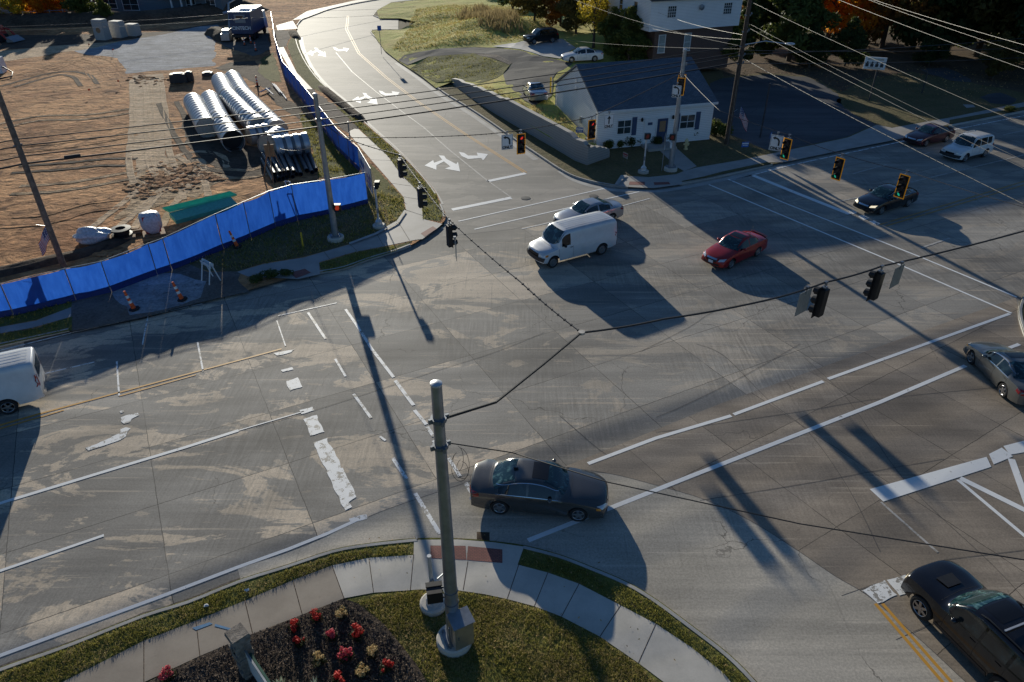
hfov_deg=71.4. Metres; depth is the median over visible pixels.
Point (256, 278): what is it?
shrub
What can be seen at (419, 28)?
hill grass
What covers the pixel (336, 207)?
pedestrian signal
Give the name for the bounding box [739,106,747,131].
flag
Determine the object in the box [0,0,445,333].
construction ground
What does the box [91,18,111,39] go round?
concrete chamber
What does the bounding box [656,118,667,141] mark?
door
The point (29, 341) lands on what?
gutter dirt
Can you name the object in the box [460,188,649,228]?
crosswalk line
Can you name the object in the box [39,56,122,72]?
tyre track
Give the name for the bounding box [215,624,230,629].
spray mark
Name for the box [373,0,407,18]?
kerb
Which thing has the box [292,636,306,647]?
flower clump
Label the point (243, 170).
tyre track
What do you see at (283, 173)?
plastic pipe
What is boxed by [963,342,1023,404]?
sedan
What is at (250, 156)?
dark soil
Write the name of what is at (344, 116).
utility wire
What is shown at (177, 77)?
equipment box
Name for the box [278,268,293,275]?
shrub
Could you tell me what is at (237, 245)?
channelizer
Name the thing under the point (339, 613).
flower clump
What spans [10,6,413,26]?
utility wire
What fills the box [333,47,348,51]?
lane arrow
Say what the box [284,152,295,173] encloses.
plastic pipe
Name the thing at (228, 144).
steel pipe
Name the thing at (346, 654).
flower clump
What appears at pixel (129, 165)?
tyre track
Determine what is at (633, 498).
crosswalk line
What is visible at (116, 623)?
gutter dirt
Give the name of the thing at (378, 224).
pedestrian signal
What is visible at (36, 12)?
fence
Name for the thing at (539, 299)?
span wire
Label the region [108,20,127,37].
concrete chamber
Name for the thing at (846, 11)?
maple tree
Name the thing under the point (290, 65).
sidewalk
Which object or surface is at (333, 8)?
kerb
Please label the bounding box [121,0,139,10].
window
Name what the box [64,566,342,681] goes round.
sidewalk
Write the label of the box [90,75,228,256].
soil clods
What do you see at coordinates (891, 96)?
utility wire
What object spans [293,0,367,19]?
sidewalk
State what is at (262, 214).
construction fence
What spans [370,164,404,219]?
verge
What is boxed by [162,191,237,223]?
plastic sheet pile
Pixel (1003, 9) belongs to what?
broadleaf tree
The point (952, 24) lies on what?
utility wire
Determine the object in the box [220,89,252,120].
steel pipe
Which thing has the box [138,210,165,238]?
wrapped pallet
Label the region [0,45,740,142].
utility wire
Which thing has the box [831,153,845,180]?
traffic signal
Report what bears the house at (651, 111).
on the corner ground at (711, 150)
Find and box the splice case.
[64,154,80,159]
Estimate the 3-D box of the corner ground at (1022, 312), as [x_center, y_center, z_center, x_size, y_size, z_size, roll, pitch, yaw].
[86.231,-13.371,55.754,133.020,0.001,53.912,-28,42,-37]
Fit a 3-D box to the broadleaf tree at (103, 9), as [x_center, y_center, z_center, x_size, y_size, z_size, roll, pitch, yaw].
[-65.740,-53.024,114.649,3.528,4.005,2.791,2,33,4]
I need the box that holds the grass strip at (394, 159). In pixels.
[337,106,442,220]
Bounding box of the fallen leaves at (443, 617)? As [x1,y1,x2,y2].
[14,534,734,681]
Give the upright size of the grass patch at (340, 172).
0.001 m
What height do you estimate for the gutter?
0.001 m
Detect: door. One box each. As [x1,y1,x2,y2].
[642,117,655,143]
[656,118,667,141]
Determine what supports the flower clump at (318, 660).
on the mulch bed
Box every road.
[0,112,1023,664]
[297,0,655,236]
[565,298,1023,681]
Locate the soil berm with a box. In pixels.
[0,0,268,27]
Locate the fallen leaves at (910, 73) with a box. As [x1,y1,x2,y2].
[729,64,1022,97]
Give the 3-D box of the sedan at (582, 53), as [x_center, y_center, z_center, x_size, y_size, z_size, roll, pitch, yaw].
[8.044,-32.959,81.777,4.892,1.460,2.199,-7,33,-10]
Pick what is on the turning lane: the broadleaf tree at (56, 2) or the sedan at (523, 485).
the sedan at (523, 485)
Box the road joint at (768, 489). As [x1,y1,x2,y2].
[256,297,1023,677]
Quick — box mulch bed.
[148,598,426,681]
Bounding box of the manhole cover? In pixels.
[521,196,529,199]
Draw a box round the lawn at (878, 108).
[837,74,1010,126]
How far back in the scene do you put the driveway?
82.03 m
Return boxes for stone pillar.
[224,622,255,679]
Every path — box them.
[272,30,289,47]
[306,89,358,131]
[661,149,695,170]
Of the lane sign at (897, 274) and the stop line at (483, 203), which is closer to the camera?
the lane sign at (897, 274)
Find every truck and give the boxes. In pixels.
[0,56,12,78]
[220,0,267,40]
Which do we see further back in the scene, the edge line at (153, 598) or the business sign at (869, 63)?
the business sign at (869, 63)
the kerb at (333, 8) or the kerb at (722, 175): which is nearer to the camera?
the kerb at (722, 175)
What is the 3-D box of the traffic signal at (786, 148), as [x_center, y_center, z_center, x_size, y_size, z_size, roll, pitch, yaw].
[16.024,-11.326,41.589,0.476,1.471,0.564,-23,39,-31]
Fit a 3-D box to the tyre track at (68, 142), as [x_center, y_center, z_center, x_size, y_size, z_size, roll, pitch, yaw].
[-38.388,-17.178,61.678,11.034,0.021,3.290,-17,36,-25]
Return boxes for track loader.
[0,25,24,42]
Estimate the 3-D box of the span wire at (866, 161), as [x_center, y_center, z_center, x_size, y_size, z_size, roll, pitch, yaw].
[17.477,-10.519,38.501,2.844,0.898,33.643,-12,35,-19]
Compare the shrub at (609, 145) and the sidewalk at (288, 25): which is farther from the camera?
the sidewalk at (288, 25)
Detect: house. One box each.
[0,0,95,11]
[102,0,229,10]
[554,57,718,151]
[608,0,742,68]
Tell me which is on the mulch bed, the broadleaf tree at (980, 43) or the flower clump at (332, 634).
the flower clump at (332, 634)
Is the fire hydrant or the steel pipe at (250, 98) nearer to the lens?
the fire hydrant
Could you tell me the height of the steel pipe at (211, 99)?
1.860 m
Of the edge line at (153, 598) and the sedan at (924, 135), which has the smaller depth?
the edge line at (153, 598)
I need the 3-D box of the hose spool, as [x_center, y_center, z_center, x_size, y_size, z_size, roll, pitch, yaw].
[-24.604,-6.830,44.883,1.500,0.630,1.240,-13,35,-19]
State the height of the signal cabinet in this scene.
1.500 m
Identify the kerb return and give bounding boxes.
[349,210,405,243]
[614,175,626,184]
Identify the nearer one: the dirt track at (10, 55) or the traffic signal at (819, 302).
the traffic signal at (819, 302)
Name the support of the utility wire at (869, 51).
attached to the utility pole at (747, 15)
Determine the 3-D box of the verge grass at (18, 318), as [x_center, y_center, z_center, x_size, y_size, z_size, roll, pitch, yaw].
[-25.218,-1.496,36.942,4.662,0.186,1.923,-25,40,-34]
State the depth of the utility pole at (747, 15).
58.22 m
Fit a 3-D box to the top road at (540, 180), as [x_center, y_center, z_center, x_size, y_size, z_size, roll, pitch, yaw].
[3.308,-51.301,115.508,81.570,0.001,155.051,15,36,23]
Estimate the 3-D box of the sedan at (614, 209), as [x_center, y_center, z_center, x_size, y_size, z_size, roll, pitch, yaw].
[5.054,-8.558,47.064,4.842,1.460,2.208,-17,36,-25]
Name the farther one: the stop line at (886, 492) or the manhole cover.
the manhole cover
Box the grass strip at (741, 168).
[684,162,770,181]
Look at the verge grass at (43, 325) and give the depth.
35.40 m
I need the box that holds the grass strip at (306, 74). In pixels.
[288,37,327,91]
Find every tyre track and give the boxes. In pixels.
[0,108,134,127]
[0,131,137,153]
[0,197,128,228]
[1,71,99,86]
[10,157,136,173]
[10,168,155,194]
[17,60,109,79]
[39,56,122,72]
[90,180,172,226]
[125,78,158,183]
[131,173,198,227]
[143,78,184,180]
[153,155,211,199]
[156,101,248,173]
[158,150,229,170]
[179,166,267,178]
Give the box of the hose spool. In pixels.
[109,224,135,238]
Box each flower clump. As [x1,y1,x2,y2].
[158,665,176,681]
[288,618,300,632]
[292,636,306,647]
[310,608,324,622]
[312,650,326,667]
[325,628,337,641]
[332,670,344,681]
[335,605,348,619]
[336,646,354,662]
[347,623,363,642]
[355,662,369,677]
[366,644,377,658]
[379,658,393,674]
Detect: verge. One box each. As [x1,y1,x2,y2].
[189,165,404,270]
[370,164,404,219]
[475,53,512,64]
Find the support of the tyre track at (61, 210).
on the construction ground at (58, 94)
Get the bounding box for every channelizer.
[123,291,139,311]
[171,282,187,301]
[228,230,241,248]
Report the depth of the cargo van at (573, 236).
41.95 m
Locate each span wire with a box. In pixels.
[344,137,578,330]
[346,73,680,137]
[447,333,580,418]
[451,443,1023,559]
[585,230,1023,332]
[685,76,1022,206]
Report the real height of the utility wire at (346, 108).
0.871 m
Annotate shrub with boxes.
[247,273,262,283]
[259,268,279,278]
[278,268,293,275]
[603,140,613,148]
[617,140,623,147]
[624,136,635,146]
[650,136,662,143]
[711,118,725,135]
[715,123,733,136]
[1003,105,1017,110]
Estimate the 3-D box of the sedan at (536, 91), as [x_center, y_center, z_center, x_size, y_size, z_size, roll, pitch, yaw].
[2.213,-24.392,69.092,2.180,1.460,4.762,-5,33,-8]
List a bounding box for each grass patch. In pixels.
[258,53,281,81]
[299,112,360,176]
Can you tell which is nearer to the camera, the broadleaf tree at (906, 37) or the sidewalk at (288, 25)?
the broadleaf tree at (906, 37)
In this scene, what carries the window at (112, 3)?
in the house at (128, 5)
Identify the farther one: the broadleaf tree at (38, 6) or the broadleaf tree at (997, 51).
the broadleaf tree at (38, 6)
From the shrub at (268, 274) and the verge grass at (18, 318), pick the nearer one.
the verge grass at (18, 318)
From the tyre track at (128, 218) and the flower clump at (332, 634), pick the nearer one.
the flower clump at (332, 634)
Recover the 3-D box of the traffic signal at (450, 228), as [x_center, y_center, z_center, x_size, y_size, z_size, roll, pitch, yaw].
[-2.597,-4.660,30.709,0.425,1.315,0.302,-15,35,-22]
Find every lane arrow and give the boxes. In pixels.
[85,410,138,449]
[307,48,325,56]
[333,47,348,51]
[353,93,376,103]
[379,91,399,95]
[425,155,459,170]
[459,152,487,159]
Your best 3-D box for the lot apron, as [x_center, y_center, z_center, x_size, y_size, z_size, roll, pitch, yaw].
[28.463,-16.851,61.179,15.992,0.001,3.628,-21,38,-29]
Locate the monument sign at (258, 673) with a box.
[244,649,270,681]
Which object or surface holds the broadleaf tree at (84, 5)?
on the construction ground at (58, 94)
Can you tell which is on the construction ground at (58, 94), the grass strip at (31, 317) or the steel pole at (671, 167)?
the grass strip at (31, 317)
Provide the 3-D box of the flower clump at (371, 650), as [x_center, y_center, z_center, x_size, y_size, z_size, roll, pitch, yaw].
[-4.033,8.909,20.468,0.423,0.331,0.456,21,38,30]
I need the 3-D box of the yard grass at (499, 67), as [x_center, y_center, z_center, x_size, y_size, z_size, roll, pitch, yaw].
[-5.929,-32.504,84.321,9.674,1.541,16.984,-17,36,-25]
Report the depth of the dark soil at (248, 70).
82.04 m
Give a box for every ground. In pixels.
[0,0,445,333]
[0,538,756,681]
[296,16,634,227]
[370,0,1023,184]
[1018,295,1023,331]
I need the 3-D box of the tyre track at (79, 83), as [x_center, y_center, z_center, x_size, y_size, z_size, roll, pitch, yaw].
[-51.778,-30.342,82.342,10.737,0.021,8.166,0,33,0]
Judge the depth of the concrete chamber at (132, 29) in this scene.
105.72 m
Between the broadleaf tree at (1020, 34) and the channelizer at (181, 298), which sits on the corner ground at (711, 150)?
the broadleaf tree at (1020, 34)
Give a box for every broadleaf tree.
[0,0,29,13]
[21,0,61,12]
[44,0,68,11]
[59,0,96,13]
[92,0,113,16]
[497,0,519,8]
[509,0,553,20]
[541,0,569,25]
[554,0,600,33]
[575,0,611,47]
[597,6,627,55]
[603,5,652,60]
[721,20,741,61]
[758,0,842,61]
[796,21,833,67]
[888,0,1014,48]
[889,0,966,48]
[911,25,953,65]
[939,1,1021,56]
[963,0,1023,59]
[979,31,1023,78]
[1010,0,1023,56]
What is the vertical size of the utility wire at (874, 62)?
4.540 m
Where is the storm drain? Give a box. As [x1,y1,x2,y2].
[477,532,489,540]
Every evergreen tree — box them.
[731,0,762,60]
[748,0,786,56]
[826,16,869,66]
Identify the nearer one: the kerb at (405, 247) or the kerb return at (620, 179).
the kerb at (405, 247)
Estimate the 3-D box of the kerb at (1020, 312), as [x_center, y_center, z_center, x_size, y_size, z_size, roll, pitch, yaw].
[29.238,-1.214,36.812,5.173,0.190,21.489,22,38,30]
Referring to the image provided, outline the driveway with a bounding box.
[399,47,571,105]
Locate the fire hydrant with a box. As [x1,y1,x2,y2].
[683,138,688,149]
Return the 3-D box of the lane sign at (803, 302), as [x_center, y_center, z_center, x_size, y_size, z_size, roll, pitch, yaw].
[10.497,-1.471,25.555,0.750,1.120,0.100,-23,39,-31]
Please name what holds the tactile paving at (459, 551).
on the sidewalk at (664, 649)
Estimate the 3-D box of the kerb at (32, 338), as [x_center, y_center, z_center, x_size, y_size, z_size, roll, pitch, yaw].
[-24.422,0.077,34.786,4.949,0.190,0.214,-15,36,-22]
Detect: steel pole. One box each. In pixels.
[313,93,343,242]
[428,379,471,657]
[664,48,686,171]
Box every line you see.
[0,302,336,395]
[0,348,280,428]
[0,411,356,656]
[274,349,366,522]
[307,309,469,534]
[336,53,510,196]
[345,16,952,681]
[451,173,525,210]
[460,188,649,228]
[527,313,1019,541]
[709,175,1016,312]
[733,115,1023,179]
[752,175,850,214]
[831,130,1023,247]
[849,210,879,224]
[862,575,905,602]
[870,441,1023,500]
[880,181,1023,225]
[880,502,937,552]
[957,458,1023,536]
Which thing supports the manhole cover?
on the top road at (540, 180)
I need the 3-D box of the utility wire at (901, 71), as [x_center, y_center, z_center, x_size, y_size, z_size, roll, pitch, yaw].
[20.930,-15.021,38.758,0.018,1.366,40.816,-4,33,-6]
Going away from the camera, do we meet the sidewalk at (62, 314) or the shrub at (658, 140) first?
the sidewalk at (62, 314)
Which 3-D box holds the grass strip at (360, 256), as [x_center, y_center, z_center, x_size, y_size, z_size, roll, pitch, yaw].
[-8.611,-5.220,42.927,6.348,0.001,1.506,-22,39,-31]
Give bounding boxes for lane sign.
[453,236,456,260]
[501,131,512,149]
[604,111,613,128]
[672,82,681,97]
[769,132,783,150]
[795,285,811,315]
[889,261,904,288]
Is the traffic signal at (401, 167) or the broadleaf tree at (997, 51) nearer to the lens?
the traffic signal at (401, 167)
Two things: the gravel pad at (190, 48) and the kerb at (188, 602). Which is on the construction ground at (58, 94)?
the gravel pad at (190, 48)
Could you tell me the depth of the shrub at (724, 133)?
62.71 m
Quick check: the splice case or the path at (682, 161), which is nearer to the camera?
the splice case
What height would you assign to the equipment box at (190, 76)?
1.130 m
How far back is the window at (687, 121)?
60.94 m
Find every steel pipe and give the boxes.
[183,93,215,137]
[201,90,227,114]
[211,73,234,96]
[211,111,244,151]
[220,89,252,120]
[225,70,248,89]
[235,86,268,109]
[238,108,263,127]
[245,123,274,144]
[255,106,287,129]
[257,126,288,151]
[272,132,310,157]
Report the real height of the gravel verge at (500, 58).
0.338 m
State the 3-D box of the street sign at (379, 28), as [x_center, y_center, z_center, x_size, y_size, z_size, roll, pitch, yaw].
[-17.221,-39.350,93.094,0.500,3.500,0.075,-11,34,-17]
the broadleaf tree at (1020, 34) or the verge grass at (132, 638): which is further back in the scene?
the broadleaf tree at (1020, 34)
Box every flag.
[38,227,49,255]
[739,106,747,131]
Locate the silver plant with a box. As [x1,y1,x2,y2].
[272,676,284,681]
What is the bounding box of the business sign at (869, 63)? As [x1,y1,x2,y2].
[863,56,886,100]
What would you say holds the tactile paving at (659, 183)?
on the sidewalk at (899, 132)
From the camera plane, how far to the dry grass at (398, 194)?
45.60 m
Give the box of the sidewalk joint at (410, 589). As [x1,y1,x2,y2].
[143,555,655,681]
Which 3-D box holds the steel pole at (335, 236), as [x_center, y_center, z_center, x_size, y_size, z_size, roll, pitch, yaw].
[-11.062,-10.095,42.372,1.040,9.055,1.040,0,33,0]
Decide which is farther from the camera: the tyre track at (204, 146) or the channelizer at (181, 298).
the tyre track at (204, 146)
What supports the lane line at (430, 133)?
on the top road at (540, 180)
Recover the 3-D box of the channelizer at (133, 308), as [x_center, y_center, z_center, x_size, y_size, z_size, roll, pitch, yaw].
[-19.819,-2.114,37.080,0.547,1.184,0.556,-24,39,-32]
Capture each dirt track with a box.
[0,41,118,60]
[133,73,167,174]
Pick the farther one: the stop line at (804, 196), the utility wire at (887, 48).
the utility wire at (887, 48)
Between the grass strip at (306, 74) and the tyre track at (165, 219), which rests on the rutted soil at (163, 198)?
the tyre track at (165, 219)
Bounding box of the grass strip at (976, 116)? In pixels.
[950,107,1023,123]
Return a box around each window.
[102,0,117,8]
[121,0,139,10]
[185,0,195,5]
[205,0,215,6]
[616,119,631,134]
[619,0,623,9]
[634,1,637,13]
[657,34,665,53]
[667,5,677,17]
[678,114,695,129]
[683,33,691,50]
[722,2,732,14]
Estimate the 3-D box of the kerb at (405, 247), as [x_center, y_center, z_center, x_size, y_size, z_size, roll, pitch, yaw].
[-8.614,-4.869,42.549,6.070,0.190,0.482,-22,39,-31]
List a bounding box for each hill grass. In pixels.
[393,4,545,51]
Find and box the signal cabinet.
[446,606,474,650]
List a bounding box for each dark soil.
[0,21,227,48]
[180,114,266,176]
[216,61,315,123]
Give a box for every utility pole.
[0,91,66,267]
[724,0,751,144]
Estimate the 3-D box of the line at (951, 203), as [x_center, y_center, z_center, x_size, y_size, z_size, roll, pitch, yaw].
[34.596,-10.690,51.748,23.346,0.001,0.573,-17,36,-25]
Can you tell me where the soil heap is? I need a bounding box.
[204,26,234,41]
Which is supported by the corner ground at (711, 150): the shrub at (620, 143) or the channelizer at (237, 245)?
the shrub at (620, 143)
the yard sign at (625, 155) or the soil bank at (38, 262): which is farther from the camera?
the yard sign at (625, 155)
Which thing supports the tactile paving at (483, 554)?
on the sidewalk at (664, 649)
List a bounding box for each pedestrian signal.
[333,203,341,211]
[373,180,385,229]
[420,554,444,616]
[425,580,443,604]
[638,133,650,173]
[669,134,675,140]
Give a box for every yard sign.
[576,127,582,132]
[623,152,627,163]
[741,142,748,147]
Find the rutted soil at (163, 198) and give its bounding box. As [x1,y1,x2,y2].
[113,160,229,220]
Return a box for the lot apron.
[780,125,897,161]
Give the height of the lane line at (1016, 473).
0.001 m
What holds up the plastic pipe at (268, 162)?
on the plastic pipe at (268, 171)
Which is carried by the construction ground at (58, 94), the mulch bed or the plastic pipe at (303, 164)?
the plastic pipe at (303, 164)
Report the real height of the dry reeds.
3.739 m
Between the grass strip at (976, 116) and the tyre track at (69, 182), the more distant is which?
the grass strip at (976, 116)
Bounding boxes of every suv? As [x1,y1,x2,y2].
[523,26,558,43]
[901,560,1023,681]
[939,130,994,161]
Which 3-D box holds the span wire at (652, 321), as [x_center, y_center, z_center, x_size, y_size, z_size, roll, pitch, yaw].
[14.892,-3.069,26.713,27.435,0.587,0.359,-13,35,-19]
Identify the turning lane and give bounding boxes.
[238,470,964,681]
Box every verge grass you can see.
[0,299,71,324]
[0,545,407,681]
[1,318,71,341]
[300,113,357,175]
[320,241,408,268]
[341,110,440,218]
[522,551,747,681]
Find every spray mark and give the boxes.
[193,622,211,629]
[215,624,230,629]
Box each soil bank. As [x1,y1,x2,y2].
[0,238,130,277]
[288,30,300,38]
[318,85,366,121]
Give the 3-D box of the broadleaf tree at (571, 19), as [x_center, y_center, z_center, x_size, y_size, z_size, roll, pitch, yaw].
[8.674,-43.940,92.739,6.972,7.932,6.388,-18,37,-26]
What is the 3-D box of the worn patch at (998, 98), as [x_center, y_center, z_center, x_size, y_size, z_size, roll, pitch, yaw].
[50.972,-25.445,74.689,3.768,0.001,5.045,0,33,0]
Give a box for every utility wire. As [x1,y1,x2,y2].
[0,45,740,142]
[0,52,739,149]
[0,56,737,160]
[0,62,738,169]
[6,13,399,30]
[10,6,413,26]
[554,38,717,48]
[579,1,733,44]
[742,57,1023,204]
[743,57,1023,63]
[744,48,1012,51]
[747,22,1023,160]
[748,27,1023,168]
[752,2,1023,124]
[756,38,1022,53]
[840,0,1023,68]
[870,0,1023,53]
[875,0,1023,44]
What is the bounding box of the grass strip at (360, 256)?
[319,241,411,271]
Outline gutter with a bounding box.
[299,37,783,203]
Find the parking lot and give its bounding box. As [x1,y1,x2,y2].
[709,74,875,151]
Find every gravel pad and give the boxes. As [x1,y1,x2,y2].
[76,25,221,73]
[213,26,270,55]
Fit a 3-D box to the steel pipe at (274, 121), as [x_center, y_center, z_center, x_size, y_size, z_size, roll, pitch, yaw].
[-21.666,-19.537,63.869,1.860,1.860,5.217,-17,36,-25]
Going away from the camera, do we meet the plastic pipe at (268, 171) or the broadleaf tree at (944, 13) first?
the plastic pipe at (268, 171)
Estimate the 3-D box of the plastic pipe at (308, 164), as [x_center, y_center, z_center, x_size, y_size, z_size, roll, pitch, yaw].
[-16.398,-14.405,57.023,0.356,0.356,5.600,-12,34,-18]
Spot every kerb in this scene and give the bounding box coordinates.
[0,328,69,346]
[0,535,417,670]
[295,39,435,192]
[297,0,374,25]
[319,244,410,273]
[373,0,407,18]
[415,72,627,188]
[523,546,755,681]
[679,163,772,184]
[947,110,1023,126]
[1018,296,1023,335]
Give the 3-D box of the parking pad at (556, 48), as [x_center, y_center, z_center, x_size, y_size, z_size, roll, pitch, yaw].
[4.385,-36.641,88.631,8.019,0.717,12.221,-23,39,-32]
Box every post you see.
[661,133,665,170]
[759,83,770,137]
[921,72,928,92]
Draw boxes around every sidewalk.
[0,307,70,332]
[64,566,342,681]
[238,129,441,278]
[276,21,297,29]
[278,46,311,88]
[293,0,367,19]
[332,539,729,681]
[615,102,1023,187]
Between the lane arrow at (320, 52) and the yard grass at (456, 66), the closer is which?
the yard grass at (456, 66)
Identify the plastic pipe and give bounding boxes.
[260,157,275,182]
[261,151,276,175]
[268,157,281,180]
[269,157,281,174]
[274,151,285,174]
[278,153,290,173]
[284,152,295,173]
[284,156,294,178]
[289,155,297,175]
[292,154,302,175]
[297,154,308,172]
[302,153,313,173]
[307,152,317,171]
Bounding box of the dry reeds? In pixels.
[456,1,524,33]
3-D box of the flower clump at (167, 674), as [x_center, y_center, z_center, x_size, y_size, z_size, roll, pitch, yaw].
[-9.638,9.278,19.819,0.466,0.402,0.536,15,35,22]
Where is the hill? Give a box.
[372,0,630,145]
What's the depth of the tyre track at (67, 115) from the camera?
68.69 m
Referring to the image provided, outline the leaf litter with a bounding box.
[721,33,1023,92]
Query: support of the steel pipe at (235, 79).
on the construction ground at (58, 94)
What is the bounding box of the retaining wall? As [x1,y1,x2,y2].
[451,78,609,164]
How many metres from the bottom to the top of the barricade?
1.266 m
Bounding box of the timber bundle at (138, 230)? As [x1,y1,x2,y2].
[130,228,142,233]
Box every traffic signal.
[397,154,406,178]
[417,182,427,208]
[446,218,457,247]
[517,129,525,153]
[587,116,595,139]
[677,74,685,95]
[780,134,792,159]
[808,280,829,317]
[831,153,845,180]
[863,264,885,300]
[893,170,910,199]
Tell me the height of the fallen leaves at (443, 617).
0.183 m
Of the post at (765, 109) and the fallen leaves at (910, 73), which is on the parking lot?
the post at (765, 109)
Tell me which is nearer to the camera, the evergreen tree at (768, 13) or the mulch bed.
the mulch bed
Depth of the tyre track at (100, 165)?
56.62 m
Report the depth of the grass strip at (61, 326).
35.40 m
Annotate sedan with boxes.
[470,457,608,521]
[522,82,547,100]
[553,197,623,221]
[561,46,603,62]
[701,228,767,268]
[853,183,918,214]
[903,123,954,146]
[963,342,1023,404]
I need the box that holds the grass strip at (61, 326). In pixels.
[0,317,71,344]
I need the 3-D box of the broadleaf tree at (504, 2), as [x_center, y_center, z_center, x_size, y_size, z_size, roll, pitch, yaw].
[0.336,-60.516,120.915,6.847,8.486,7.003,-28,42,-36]
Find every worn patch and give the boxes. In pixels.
[921,67,970,81]
[980,93,1015,104]
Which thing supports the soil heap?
on the gravel pad at (262, 43)
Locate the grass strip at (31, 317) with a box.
[0,302,71,326]
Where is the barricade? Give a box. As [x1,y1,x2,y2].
[200,258,220,284]
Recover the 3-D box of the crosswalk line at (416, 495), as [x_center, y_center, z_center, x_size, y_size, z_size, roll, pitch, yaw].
[-5.803,2.341,31.293,2.148,0.001,17.246,-17,36,-24]
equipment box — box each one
[169,72,187,83]
[184,71,193,81]
[202,71,213,76]
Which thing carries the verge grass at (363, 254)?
on the grass strip at (360, 256)
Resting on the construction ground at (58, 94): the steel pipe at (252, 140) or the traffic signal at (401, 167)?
the steel pipe at (252, 140)
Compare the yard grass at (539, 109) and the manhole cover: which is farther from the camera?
the yard grass at (539, 109)
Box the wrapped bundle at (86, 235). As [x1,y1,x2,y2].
[72,226,111,245]
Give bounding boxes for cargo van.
[0,347,46,413]
[527,211,616,267]
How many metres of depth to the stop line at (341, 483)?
27.68 m
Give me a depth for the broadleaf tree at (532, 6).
98.09 m
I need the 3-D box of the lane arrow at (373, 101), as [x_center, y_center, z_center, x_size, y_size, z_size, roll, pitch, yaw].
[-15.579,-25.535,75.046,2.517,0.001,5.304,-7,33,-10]
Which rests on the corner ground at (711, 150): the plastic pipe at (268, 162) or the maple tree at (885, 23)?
the maple tree at (885, 23)
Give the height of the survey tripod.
3.714 m
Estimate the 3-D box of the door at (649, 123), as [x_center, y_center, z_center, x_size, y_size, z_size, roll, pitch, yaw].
[11.639,-17.817,60.351,1.050,2.200,0.085,-9,34,-14]
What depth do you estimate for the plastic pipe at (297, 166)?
55.76 m
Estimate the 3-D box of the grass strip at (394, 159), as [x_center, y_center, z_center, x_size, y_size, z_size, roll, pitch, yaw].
[-10.828,-16.108,60.024,2.207,0.001,32.758,-12,35,-19]
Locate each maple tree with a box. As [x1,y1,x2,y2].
[821,0,890,39]
[862,0,942,47]
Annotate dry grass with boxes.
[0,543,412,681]
[168,186,404,268]
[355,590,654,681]
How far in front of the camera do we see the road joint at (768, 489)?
27.11 m
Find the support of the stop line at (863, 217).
on the road at (192, 514)
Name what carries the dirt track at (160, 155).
on the construction ground at (58, 94)
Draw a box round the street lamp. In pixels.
[745,41,794,44]
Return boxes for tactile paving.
[292,269,310,277]
[421,226,436,235]
[430,545,465,559]
[467,546,501,562]
[629,181,644,184]
[654,182,669,184]
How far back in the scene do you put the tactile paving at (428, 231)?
45.78 m
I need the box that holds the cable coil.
[451,446,468,480]
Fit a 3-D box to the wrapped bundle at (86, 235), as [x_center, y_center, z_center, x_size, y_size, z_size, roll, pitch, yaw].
[-26.090,-6.641,44.306,2.419,1.137,1.680,-9,34,-14]
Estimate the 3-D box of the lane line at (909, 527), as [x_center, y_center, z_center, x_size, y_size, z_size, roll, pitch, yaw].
[13.817,6.457,24.831,0.090,0.001,2.484,-12,34,-18]
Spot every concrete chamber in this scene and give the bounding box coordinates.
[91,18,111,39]
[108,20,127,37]
[125,23,141,35]
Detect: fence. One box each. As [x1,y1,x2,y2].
[0,172,368,317]
[5,9,78,13]
[270,11,373,198]
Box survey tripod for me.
[263,131,287,184]
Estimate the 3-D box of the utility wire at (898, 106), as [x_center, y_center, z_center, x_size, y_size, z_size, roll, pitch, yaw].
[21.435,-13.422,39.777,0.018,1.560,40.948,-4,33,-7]
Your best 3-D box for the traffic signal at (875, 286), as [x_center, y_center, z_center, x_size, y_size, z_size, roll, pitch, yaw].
[13.719,-2.235,26.946,0.564,1.471,0.476,-23,39,-31]
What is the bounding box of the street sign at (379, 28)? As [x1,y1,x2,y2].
[377,26,381,53]
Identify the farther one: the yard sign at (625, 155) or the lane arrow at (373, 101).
the lane arrow at (373, 101)
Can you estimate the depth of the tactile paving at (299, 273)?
40.80 m
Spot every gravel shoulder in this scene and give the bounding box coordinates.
[71,260,249,330]
[113,273,205,314]
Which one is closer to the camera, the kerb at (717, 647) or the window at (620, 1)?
the kerb at (717, 647)
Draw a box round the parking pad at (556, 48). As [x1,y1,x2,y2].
[495,39,575,57]
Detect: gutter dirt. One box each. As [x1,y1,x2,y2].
[0,578,239,666]
[24,306,187,344]
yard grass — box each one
[410,53,508,82]
[412,54,495,80]
[485,84,578,136]

